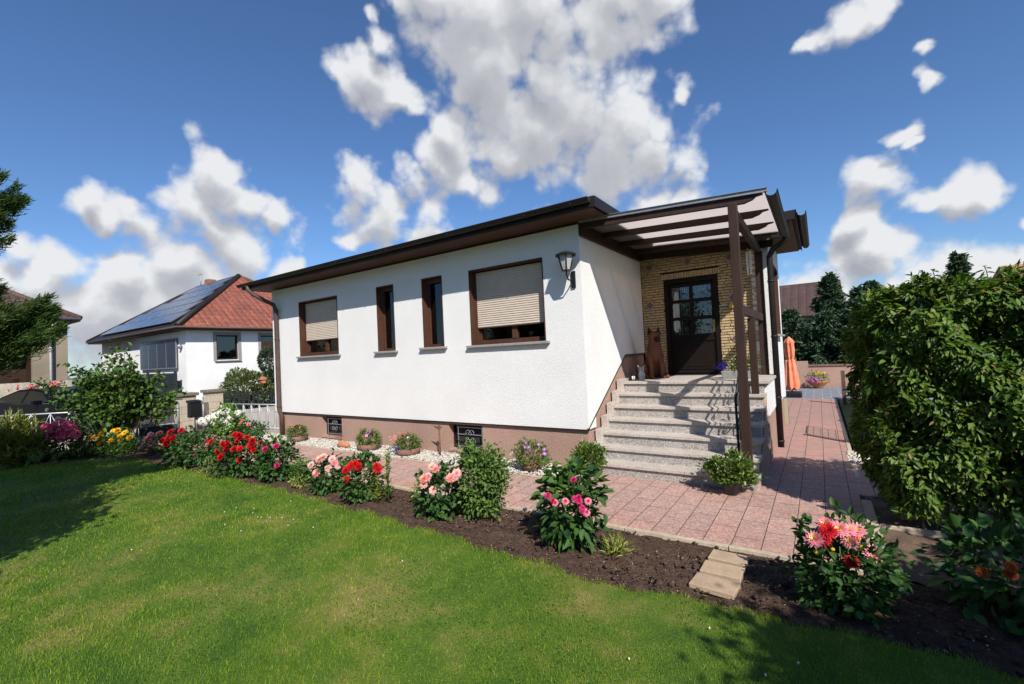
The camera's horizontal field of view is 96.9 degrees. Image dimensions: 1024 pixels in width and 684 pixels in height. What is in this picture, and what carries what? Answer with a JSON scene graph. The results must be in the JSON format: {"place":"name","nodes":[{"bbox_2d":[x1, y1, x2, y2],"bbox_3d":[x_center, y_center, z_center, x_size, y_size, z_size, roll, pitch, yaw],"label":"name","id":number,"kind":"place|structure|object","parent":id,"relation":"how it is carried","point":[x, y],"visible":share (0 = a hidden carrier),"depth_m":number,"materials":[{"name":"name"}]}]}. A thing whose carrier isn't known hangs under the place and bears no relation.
{"place":"outdoors","nodes":[
{"label":"outdoors","id":0,"kind":"place"},
{"bbox_2d":[58,430,94,456],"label":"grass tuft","id":1,"kind":"object","parent":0,"point":[71,445],"visible":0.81,"depth_m":10.39,"materials":[{"name":"green plant"}]},
{"bbox_2d":[6,410,277,449],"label":"pavement","id":2,"kind":"structure","parent":0,"point":[266,415],"depth_m":16.61,"materials":[{"name":"concrete"}]},
{"bbox_2d":[0,411,89,440],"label":"metal fence","id":3,"kind":"object","parent":2,"relation":"on","point":[50,415],"visible":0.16,"depth_m":11.93,"materials":[{"name":"silver metal"}]},
{"bbox_2d":[170,392,198,433],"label":"block pillar","id":4,"kind":"structure","parent":2,"relation":"on","point":[186,422],"depth_m":13.71,"materials":[{"name":"stone"}]},
{"bbox_2d":[136,402,179,437],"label":"metal gate","id":5,"kind":"structure","parent":4,"relation":"attached to","point":[163,428],"depth_m":13.32,"materials":[{"name":"grey metal"}]},
{"bbox_2d":[197,402,208,428],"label":"block wall","id":6,"kind":"structure","parent":2,"relation":"on","point":[205,411],"depth_m":14.87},
{"bbox_2d":[200,389,225,424],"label":"block pillar","id":7,"kind":"structure","parent":2,"relation":"on","point":[213,398],"depth_m":15.21,"materials":[{"name":"stone"}]},
{"bbox_2d":[33,405,275,433],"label":"street","id":8,"kind":"structure","parent":0,"point":[171,419],"depth_m":17.32,"materials":[{"name":"grey asphalt"}]},
{"bbox_2d":[0,380,71,397],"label":"rough wall","id":9,"kind":"structure","parent":8,"relation":"on","point":[12,387],"depth_m":17.02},
{"bbox_2d":[7,377,66,391],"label":"rose bush","id":10,"kind":"object","parent":8,"relation":"on","point":[44,385],"visible":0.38,"depth_m":17.01,"materials":[{"name":"pink plant"}]},
{"bbox_2d":[0,386,138,429],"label":"parked car","id":11,"kind":"object","parent":8,"relation":"on","point":[30,401],"visible":0.26,"depth_m":14.75,"materials":[{"name":"blue paint"}]},
{"bbox_2d":[135,371,177,410],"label":"sheet gate","id":12,"kind":"structure","parent":8,"relation":"on","point":[169,378],"depth_m":20.43,"materials":[{"name":"grey metal"}]},
{"bbox_2d":[85,273,274,412],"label":"neighbour house","id":13,"kind":"structure","parent":8,"relation":"on","point":[209,334],"depth_m":21.97,"materials":[{"name":"white paint"}]},
{"bbox_2d":[213,332,241,361],"bbox_3d":[-13.455,0.225,21.423,0.220,1.360,1.220,-4,-2,34],"label":"window","id":14,"kind":"structure","parent":13,"relation":"in","point":[225,334],"depth_m":21.49,"materials":[{"name":"white plastic"}]},
{"bbox_2d":[258,333,272,359],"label":"window","id":15,"kind":"structure","parent":13,"relation":"in","point":[260,335],"depth_m":22.67,"materials":[{"name":"white plastic"}]},
{"bbox_2d":[218,366,274,409],"bbox_3d":[-12.006,2.092,20.360,2.759,2.112,2.114,-4,-2,34],"label":"rhododendron","id":16,"kind":"object","parent":8,"relation":"on","point":[241,378],"visible":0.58,"depth_m":19.91,"materials":[{"name":"green plant"}]},
{"bbox_2d":[223,390,274,412],"bbox_3d":[-9.989,2.566,21.081,0.200,0.960,6.500,-4,-2,34],"label":"picket fence","id":17,"kind":"object","parent":8,"relation":"on","point":[239,396],"visible":0.29,"depth_m":19.41,"materials":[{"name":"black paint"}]},
{"bbox_2d":[256,346,274,405],"bbox_3d":[-11.468,1.641,21.479,1.257,2.969,1.237,-4,-2,34],"label":"topiary tree","id":18,"kind":"object","parent":8,"relation":"on","point":[268,371],"visible":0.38,"depth_m":21.21,"materials":[{"name":"green plant"}]},
{"bbox_2d":[240,418,278,427],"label":"front yard","id":19,"kind":"structure","parent":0,"point":[273,423],"depth_m":15.06,"materials":[{"name":"grey gravel"}]},
{"bbox_2d":[239,425,278,433],"bbox_3d":[-7.559,2.624,13.411,2.800,0.200,0.120,-4,-2,34],"label":"railing footing","id":20,"kind":"object","parent":19,"relation":"on","point":[271,430],"depth_m":12.86,"materials":[{"name":"concrete"}]},
{"bbox_2d":[220,403,278,428],"bbox_3d":[-7.689,2.261,13.299,2.912,0.930,0.048,-4,-2,28],"label":"metal fence","id":21,"kind":"object","parent":20,"relation":"on","point":[251,407],"visible":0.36,"depth_m":13.07,"materials":[{"name":"silver metal"}]},
{"bbox_2d":[251,432,582,476],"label":"white pebbles","id":22,"kind":"object","parent":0,"point":[424,454],"visible":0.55,"depth_m":9.01,"materials":[{"name":"white gravel"}]},
{"bbox_2d":[285,424,308,441],"bbox_3d":[-5.303,2.222,11.165,0.543,0.428,0.611,-2,-2,-33],"label":"flower bowl","id":23,"kind":"object","parent":22,"relation":"on","point":[300,436],"visible":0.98,"depth_m":11.07,"materials":[{"name":"brown plant"}]},
{"bbox_2d":[337,441,349,447],"bbox_3d":[-3.725,2.265,10.018,0.392,0.156,0.156,-4,-2,34],"label":"clay amphora","id":24,"kind":"object","parent":22,"relation":"on","point":[343,444],"visible":0.97,"depth_m":9.94,"materials":[{"name":"ceramic"}]},
{"bbox_2d":[355,428,381,450],"bbox_3d":[-3.047,2.043,9.662,0.595,0.490,0.607,-3,-2,-6],"label":"flower bowl","id":25,"kind":"object","parent":22,"relation":"on","point":[369,444],"visible":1,"depth_m":9.54,"materials":[{"name":"brown plant"}]},
{"bbox_2d":[389,431,422,455],"bbox_3d":[-2.083,1.988,8.988,0.608,0.472,0.580,-4,-2,34],"label":"flower bowl","id":26,"kind":"object","parent":22,"relation":"on","point":[410,449],"visible":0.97,"depth_m":8.88,"materials":[{"name":"brown"}]},
{"bbox_2d":[509,436,551,471],"bbox_3d":[0.280,1.797,7.329,0.672,0.541,0.665,-4,-2,34],"label":"flower bowl","id":27,"kind":"object","parent":22,"relation":"on","point":[532,465],"visible":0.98,"depth_m":7.23,"materials":[{"name":"brown stone"}]},
{"bbox_2d":[0,458,1023,683],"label":"lawn","id":28,"kind":"structure","parent":0,"point":[594,640],"depth_m":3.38,"materials":[{"name":"green plant"}]},
{"bbox_2d":[0,166,70,379],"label":"feathery tree","id":29,"kind":"object","parent":28,"relation":"on","point":[30,327],"visible":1,"depth_m":5.94,"materials":[{"name":"green plant"}]},
{"bbox_2d":[141,432,882,571],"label":"paved path","id":30,"kind":"structure","parent":0,"point":[761,519],"depth_m":5.48,"materials":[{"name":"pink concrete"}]},
{"bbox_2d":[569,439,608,476],"bbox_3d":[1.148,1.749,6.861,0.656,0.546,0.560,-3,-2,15],"label":"potted shrub","id":31,"kind":"object","parent":30,"relation":"on","point":[585,449],"visible":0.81,"depth_m":6.79,"materials":[{"name":"green plant"}]},
{"bbox_2d":[586,374,777,491],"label":"entrance steps","id":32,"kind":"structure","parent":30,"relation":"on","point":[673,428],"depth_m":7.06,"materials":[{"name":"grey stone"}]},
{"bbox_2d":[628,370,637,380],"bbox_3d":[2.269,0.623,8.489,0.140,0.200,0.140,-4,-2,34],"label":"candle lantern","id":33,"kind":"object","parent":32,"relation":"on","point":[633,378],"visible":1,"depth_m":8.46,"materials":[{"name":"black metal"}]},
{"bbox_2d":[637,365,644,380],"bbox_3d":[2.406,0.572,8.428,0.133,0.295,0.116,-4,-2,34],"label":"owl figurine","id":34,"kind":"object","parent":32,"relation":"on","point":[641,374],"visible":1,"depth_m":8.39,"materials":[{"name":"grey paint"}]},
{"bbox_2d":[642,326,669,378],"bbox_3d":[2.788,0.209,8.918,0.479,1.041,0.737,-3,-2,-1],"label":"dog statue","id":35,"kind":"object","parent":32,"relation":"on","point":[654,365],"visible":0.94,"depth_m":8.77,"materials":[{"name":"brown ceramic"}]},
{"bbox_2d":[734,375,741,452],"bbox_3d":[3.351,0.905,6.594,0.032,2.034,1.311,-4,-2,34],"label":"stair railing","id":36,"kind":"object","parent":32,"relation":"on","point":[737,411],"visible":0.3,"depth_m":6.10,"materials":[{"name":"black metal"}]},
{"bbox_2d":[715,354,762,378],"bbox_3d":[3.917,0.405,7.877,0.794,0.442,0.369,-3,-2,25],"label":"planter trough","id":37,"kind":"object","parent":32,"relation":"on","point":[731,372],"visible":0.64,"depth_m":7.87,"materials":[{"name":"white ceramic"}]},
{"bbox_2d":[696,446,767,495],"bbox_3d":[2.763,1.619,5.743,0.673,0.592,0.783,-2,-2,-20],"label":"potted shrub","id":38,"kind":"object","parent":30,"relation":"on","point":[733,479],"visible":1,"depth_m":5.63,"materials":[{"name":"green plant"}]},
{"bbox_2d":[0,0,1023,377],"label":"sky","id":39,"kind":"structure","parent":0,"point":[157,145],"materials":[{"name":"blue"}]},
{"bbox_2d":[10,441,1023,681],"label":"flower bed soil","id":40,"kind":"structure","parent":0,"point":[929,619],"depth_m":3.78,"materials":[{"name":"brown soil"}]},
{"bbox_2d":[0,408,58,467],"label":"bush","id":41,"kind":"object","parent":40,"relation":"on","point":[19,438],"visible":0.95,"depth_m":9.91,"materials":[{"name":"green plant"}]},
{"bbox_2d":[12,447,68,468],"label":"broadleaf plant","id":42,"kind":"object","parent":40,"relation":"on","point":[36,458],"visible":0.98,"depth_m":9.65,"materials":[{"name":"green plant"}]},
{"bbox_2d":[32,418,99,460],"bbox_3d":[-10.377,2.255,10.510,1.218,1.036,1.301,-2,-2,-18],"label":"hydrangea","id":43,"kind":"object","parent":40,"relation":"on","point":[62,431],"visible":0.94,"depth_m":10.15,"materials":[{"name":"purple plant"}]},
{"bbox_2d":[37,339,186,448],"bbox_3d":[-9.980,1.296,11.566,3.180,2.858,1.644,-3,-2,0],"label":"tall shrub","id":44,"kind":"object","parent":40,"relation":"on","point":[121,396],"visible":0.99,"depth_m":11.42,"materials":[{"name":"green plant"}]},
{"bbox_2d":[85,427,140,457],"bbox_3d":[-9.471,2.336,10.741,1.963,0.701,0.992,-4,-2,34],"label":"rudbeckia","id":45,"kind":"object","parent":40,"relation":"on","point":[125,440],"visible":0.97,"depth_m":10.46,"materials":[{"name":"yellow plant"}]},
{"bbox_2d":[136,430,178,455],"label":"rose bush","id":46,"kind":"object","parent":40,"relation":"on","point":[147,440],"visible":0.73,"depth_m":10.41,"materials":[{"name":"red plant"}]},
{"bbox_2d":[154,424,230,468],"bbox_3d":[-6.396,2.096,9.150,1.848,0.865,1.190,-4,-2,34],"label":"dahlia","id":47,"kind":"object","parent":40,"relation":"on","point":[187,438],"visible":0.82,"depth_m":8.93,"materials":[{"name":"red plant"}]},
{"bbox_2d":[194,429,275,478],"bbox_3d":[-4.724,1.970,8.033,1.329,0.899,1.248,-4,-2,34],"label":"dahlia","id":48,"kind":"object","parent":40,"relation":"on","point":[239,469],"visible":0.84,"depth_m":7.75,"materials":[{"name":"red plant"}]},
{"bbox_2d":[249,434,304,482],"bbox_3d":[-3.961,1.961,7.627,0.982,0.817,0.774,-4,-2,34],"label":"rose bush","id":49,"kind":"object","parent":40,"relation":"on","point":[265,474],"visible":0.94,"depth_m":7.48,"materials":[{"name":"green plant"}]},
{"bbox_2d":[284,456,312,482],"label":"perennial","id":50,"kind":"object","parent":40,"relation":"on","point":[298,464],"visible":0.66,"depth_m":7.30,"materials":[{"name":"green plant"}]},
{"bbox_2d":[286,475,310,488],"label":"perennial","id":51,"kind":"object","parent":40,"relation":"on","point":[295,483],"visible":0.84,"depth_m":7.00,"materials":[{"name":"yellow plant"}]},
{"bbox_2d":[301,448,352,494],"bbox_3d":[-2.715,1.931,6.729,0.788,0.706,0.622,-4,-2,34],"label":"dahlia","id":52,"kind":"object","parent":40,"relation":"on","point":[329,467],"visible":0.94,"depth_m":6.56,"materials":[{"name":"green plant"}]},
{"bbox_2d":[336,449,385,505],"bbox_3d":[-2.054,1.840,6.239,0.726,0.776,0.700,-2,-2,-12],"label":"dahlia","id":53,"kind":"object","parent":40,"relation":"on","point":[355,464],"visible":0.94,"depth_m":6.09,"materials":[{"name":"green plant"}]},
{"bbox_2d":[367,447,392,503],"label":"lily plant","id":54,"kind":"object","parent":40,"relation":"on","point":[388,481],"visible":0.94,"depth_m":6.03,"materials":[{"name":"green plant"}]},
{"bbox_2d":[412,457,468,521],"bbox_3d":[-0.825,1.760,5.436,0.773,0.767,0.690,-2,-2,-8],"label":"dahlia","id":55,"kind":"object","parent":40,"relation":"on","point":[436,508],"visible":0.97,"depth_m":5.31,"materials":[{"name":"green plant"}]},
{"bbox_2d":[452,434,519,521],"bbox_3d":[-0.316,1.591,5.289,0.849,1.004,0.726,-4,-2,34],"label":"bushy plant","id":56,"kind":"object","parent":40,"relation":"on","point":[484,492],"visible":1,"depth_m":5.23,"materials":[{"name":"green plant"}]},
{"bbox_2d":[529,454,614,553],"bbox_3d":[0.550,1.586,4.449,0.847,0.964,0.801,-4,-2,34],"label":"dahlia","id":57,"kind":"object","parent":40,"relation":"on","point":[570,530],"visible":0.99,"depth_m":4.34,"materials":[{"name":"green plant"}]},
{"bbox_2d":[599,529,634,556],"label":"spiky perennial","id":58,"kind":"object","parent":40,"relation":"on","point":[616,542],"visible":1,"depth_m":4.19,"materials":[{"name":"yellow plant"}]},
{"bbox_2d":[236,469,1003,653],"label":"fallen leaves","id":59,"kind":"object","parent":40,"relation":"on","point":[706,595],"visible":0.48,"depth_m":3.74,"materials":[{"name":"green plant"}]},
{"bbox_2d":[689,572,740,599],"bbox_3d":[1.591,1.912,3.558,0.330,0.044,0.221,-4,-2,40],"label":"stepping stone","id":60,"kind":"object","parent":40,"relation":"on","point":[721,587],"visible":1,"depth_m":3.52,"materials":[{"name":"stone"}]},
{"bbox_2d":[700,560,744,582],"bbox_3d":[1.750,1.910,3.776,0.314,0.044,0.226,-4,-2,34],"label":"stepping stone","id":61,"kind":"object","parent":40,"relation":"on","point":[725,571],"visible":0.78,"depth_m":3.75,"materials":[{"name":"stone"}]},
{"bbox_2d":[708,549,749,569],"bbox_3d":[1.904,1.908,3.985,0.300,0.044,0.201,-4,-2,37],"label":"stepping stone","id":62,"kind":"object","parent":40,"relation":"on","point":[729,558],"visible":0.84,"depth_m":3.96,"materials":[{"name":"stone"}]},
{"bbox_2d":[780,496,915,629],"bbox_3d":[2.360,1.516,3.221,0.815,0.822,0.678,-4,-2,34],"label":"dahlia","id":63,"kind":"object","parent":40,"relation":"on","point":[843,538],"visible":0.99,"depth_m":3.10,"materials":[{"name":"green plant"}]},
{"bbox_2d":[909,507,1023,642],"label":"dahlia","id":64,"kind":"object","parent":40,"relation":"on","point":[1010,542],"visible":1,"depth_m":3.04,"materials":[{"name":"green plant"}]},
{"bbox_2d":[68,334,990,590],"bbox_3d":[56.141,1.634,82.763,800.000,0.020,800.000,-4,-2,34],"label":"terrain","id":65,"kind":"structure","parent":0,"point":[73,380],"depth_m":10.34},
{"bbox_2d":[263,440,541,476],"bbox_3d":[-2.952,2.332,9.219,9.137,0.120,0.038,-4,-2,34],"label":"gravel edging","id":66,"kind":"object","parent":65,"relation":"on","point":[406,459],"visible":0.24,"depth_m":8.61,"materials":[{"name":"concrete"}]},
{"bbox_2d":[141,440,877,575],"bbox_3d":[-3.721,2.338,8.117,16.096,0.122,0.055,-4,-2,34],"label":"path edging","id":67,"kind":"object","parent":65,"relation":"on","point":[666,536],"visible":0.13,"depth_m":4.48,"materials":[{"name":"concrete"}]},
{"bbox_2d":[236,195,809,469],"bbox_3d":[0.227,0.193,11.890,12.843,4.235,8.053,-4,-2,34],"label":"bungalow","id":68,"kind":"object","parent":65,"relation":"on","point":[498,330],"visible":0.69,"depth_m":8.94,"materials":[{"name":"white plaster"},{"name":"dark brown metal"},{"name":"glass"}]},
{"bbox_2d":[296,295,340,357],"bbox_3d":[-4.787,-0.349,11.425,1.790,1.457,0.370,-4,-2,34],"label":"window","id":69,"kind":"structure","parent":68,"relation":"in","point":[318,318],"depth_m":11.59,"materials":[{"name":"beige glass"}]},
{"bbox_2d":[322,416,342,438],"bbox_3d":[-4.343,2.089,11.202,0.810,0.525,0.270,-4,-2,34],"label":"cellar window","id":70,"kind":"structure","parent":68,"relation":"in","point":[334,424],"depth_m":11.22,"materials":[{"name":"brown metal"}]},
{"bbox_2d":[374,284,397,353],"bbox_3d":[-2.700,-0.496,10.011,0.720,1.477,0.370,-4,-2,34],"label":"window","id":71,"kind":"structure","parent":68,"relation":"in","point":[384,294],"depth_m":10.12,"materials":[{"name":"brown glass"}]},
{"bbox_2d":[419,275,447,349],"bbox_3d":[-1.535,-0.583,9.222,0.720,1.457,0.370,-4,-2,34],"label":"window","id":72,"kind":"structure","parent":68,"relation":"in","point":[431,287],"depth_m":9.32,"materials":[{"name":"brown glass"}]},
{"bbox_2d":[449,424,482,451],"bbox_3d":[-0.824,1.857,8.820,0.840,0.525,0.270,-4,-2,34],"label":"cellar window","id":73,"kind":"structure","parent":68,"relation":"in","point":[474,432],"depth_m":8.85,"materials":[{"name":"brown metal"}]},
{"bbox_2d":[466,257,549,347],"bbox_3d":[-0.031,-0.665,8.271,1.780,1.467,0.480,-4,-2,34],"label":"window","id":74,"kind":"structure","parent":68,"relation":"in","point":[481,286],"depth_m":8.28,"materials":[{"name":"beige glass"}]},
{"bbox_2d":[555,251,575,287],"bbox_3d":[0.859,-1.153,7.191,0.320,0.550,0.420,-3,-2,4],"label":"wall lantern","id":75,"kind":"object","parent":68,"relation":"attached to","point":[565,258],"depth_m":7.11,"materials":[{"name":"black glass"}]},
{"bbox_2d":[578,187,789,471],"bbox_3d":[3.117,-0.140,7.686,2.786,3.820,3.095,-4,-2,34],"label":"porch canopy","id":76,"kind":"object","parent":68,"relation":"attached to","point":[750,219],"visible":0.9,"depth_m":7.08,"materials":[{"name":"brown paint"}]},
{"bbox_2d":[746,248,752,275],"bbox_3d":[4.331,-1.448,8.289,0.093,0.530,0.114,-4,-2,34],"label":"shell mobile","id":77,"kind":"object","parent":76,"relation":"hanging from","point":[747,263],"visible":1,"depth_m":8.28,"materials":[{"name":"grey"}]},
{"bbox_2d":[663,274,722,375],"bbox_3d":[3.743,-0.324,9.338,1.050,2.002,0.354,-4,-2,34],"label":"front door","id":78,"kind":"structure","parent":68,"relation":"in","point":[688,354],"depth_m":9.24,"materials":[{"name":"brown wood"}]},
{"bbox_2d":[773,264,784,336],"bbox_3d":[5.412,-0.832,9.495,0.390,1.442,1.220,-4,-2,34],"label":"window","id":79,"kind":"structure","parent":68,"relation":"in","point":[779,334],"depth_m":9.87,"materials":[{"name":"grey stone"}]},
{"bbox_2d":[781,307,825,364],"bbox_3d":[12.885,0.235,20.677,3.563,3.731,3.334,-4,-2,34],"label":"conifer","id":80,"kind":"object","parent":65,"relation":"on","point":[795,328],"visible":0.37,"depth_m":20.25,"materials":[{"name":"green plant"}]},
{"bbox_2d":[779,280,843,333],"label":"house","id":81,"kind":"structure","parent":65,"relation":"on","point":[798,297],"depth_m":33.97,"materials":[{"name":"red tile"}]},
{"bbox_2d":[794,309,847,364],"bbox_3d":[13.627,0.312,19.728,3.564,3.542,3.671,-4,-2,34],"label":"conifer","id":82,"kind":"object","parent":65,"relation":"on","point":[826,328],"visible":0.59,"depth_m":19.41,"materials":[{"name":"green plant"}]},
{"bbox_2d":[804,271,849,340],"bbox_3d":[15.030,-0.661,21.268,3.688,5.358,3.508,-4,-2,34],"label":"conifer","id":83,"kind":"object","parent":65,"relation":"on","point":[831,293],"visible":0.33,"depth_m":21.01,"materials":[{"name":"green plant"}]},
{"bbox_2d":[841,370,860,416],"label":"wire gate","id":84,"kind":"structure","parent":65,"relation":"on","point":[843,387],"depth_m":13.01,"materials":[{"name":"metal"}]},
{"bbox_2d":[843,284,866,321],"bbox_3d":[16.068,-0.375,20.937,2.229,4.591,2.228,-3,-2,4],"label":"conifer","id":85,"kind":"object","parent":65,"relation":"on","point":[854,292],"visible":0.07,"depth_m":20.82,"materials":[{"name":"green plant"}]},
{"bbox_2d":[832,295,888,363],"bbox_3d":[14.790,-0.012,19.113,3.483,3.978,3.564,-3,-2,10],"label":"conifer","id":86,"kind":"object","parent":65,"relation":"on","point":[857,300],"visible":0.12,"depth_m":19.19,"materials":[{"name":"green plant"}]},
{"bbox_2d":[861,279,901,352],"bbox_3d":[16.925,-0.489,21.228,3.514,4.904,3.623,-4,-2,34],"label":"conifer","id":87,"kind":"object","parent":65,"relation":"on","point":[869,284],"visible":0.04,"depth_m":21.09,"materials":[{"name":"green plant"}]},
{"bbox_2d":[784,356,999,386],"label":"garden wall","id":88,"kind":"structure","parent":65,"relation":"on","point":[833,372],"depth_m":18.08,"materials":[{"name":"pink stone"}]},
{"bbox_2d":[835,399,998,576],"bbox_3d":[6.993,1.845,8.628,1.095,0.120,12.786,-4,-2,34],"label":"side edging","id":89,"kind":"object","parent":65,"relation":"on","point":[868,510],"visible":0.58,"depth_m":4.63,"materials":[{"name":"concrete"}]},
{"bbox_2d":[942,250,975,295],"bbox_3d":[17.928,-0.952,18.027,2.140,5.498,2.168,-4,-2,34],"label":"conifer","id":90,"kind":"object","parent":65,"relation":"on","point":[953,268],"visible":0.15,"depth_m":18.00,"materials":[{"name":"green plant"}]},
{"bbox_2d":[992,264,1023,291],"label":"orange roof house","id":91,"kind":"structure","parent":65,"relation":"on","point":[996,274],"depth_m":21.53,"materials":[{"name":"ceramic"}]},
{"bbox_2d":[784,399,789,422],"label":"side gravel","id":92,"kind":"structure","parent":0,"point":[786,408],"depth_m":12.34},
{"bbox_2d":[770,399,874,472],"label":"side path","id":93,"kind":"structure","parent":0,"point":[813,436],"depth_m":8.63,"materials":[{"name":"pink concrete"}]},
{"bbox_2d":[839,399,892,444],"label":"side grass","id":94,"kind":"structure","parent":0,"point":[847,410],"depth_m":11.79,"materials":[{"name":"green plant"}]},
{"bbox_2d":[784,387,965,403],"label":"patio","id":95,"kind":"structure","parent":0,"point":[834,393],"depth_m":15.88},
{"bbox_2d":[783,336,801,397],"bbox_3d":[9.432,0.834,15.351,0.560,2.048,0.487,-4,-2,34],"label":"parasol","id":96,"kind":"object","parent":95,"relation":"on","point":[792,381],"visible":0.94,"depth_m":15.25,"materials":[{"name":"fabric"}]},
{"bbox_2d":[805,369,829,387],"bbox_3d":[11.927,1.430,17.773,0.943,0.757,0.857,-4,-2,34],"label":"flower bowl","id":97,"kind":"object","parent":95,"relation":"on","point":[814,382],"visible":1,"depth_m":17.58,"materials":[{"name":"ceramic"}]},
{"bbox_2d":[849,433,1023,598],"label":"bare earth strip","id":98,"kind":"object","parent":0,"point":[907,545],"visible":0.08,"depth_m":4.09,"materials":[{"name":"beige soil"}]},
{"bbox_2d":[846,450,887,463],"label":"side pebbles","id":99,"kind":"object","parent":98,"relation":"on","point":[856,460],"visible":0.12,"depth_m":7.05,"materials":[{"name":"white gravel"}]},
{"bbox_2d":[839,254,1023,534],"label":"hedge","id":100,"kind":"object","parent":98,"relation":"on","point":[943,341],"visible":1,"depth_m":4.24,"materials":[{"name":"green plant"}]},
{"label":"neighbour yard","id":101,"kind":"structure","parent":0,"visible":0},
{"bbox_2d":[0,290,82,383],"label":"tan house","id":102,"kind":"structure","parent":101,"relation":"on","point":[44,367],"depth_m":19.65,"materials":[{"name":"brown paint"}]},
{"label":"corner soil","id":103,"kind":"structure","parent":0,"visible":0},
{"bbox_2d":[186,397,204,432],"bbox_3d":[-9.413,2.213,13.508,0.310,1.100,0.405,-4,-2,34],"label":"mailbox","id":104,"kind":"object","parent":103,"relation":"on","point":[195,408],"visible":0.87,"depth_m":13.45,"materials":[{"name":"metal"}]},
{"bbox_2d":[197,402,249,435],"bbox_3d":[-8.227,2.230,12.988,1.583,1.027,1.027,-3,-2,23],"label":"hydrangea","id":105,"kind":"object","parent":103,"relation":"on","point":[224,417],"visible":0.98,"depth_m":12.76,"materials":[{"name":"white plant"}]},
{"bbox_2d":[236,418,270,436],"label":"rose bush","id":106,"kind":"object","parent":103,"relation":"on","point":[252,424],"visible":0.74,"depth_m":12.30,"materials":[{"name":"green plant"}]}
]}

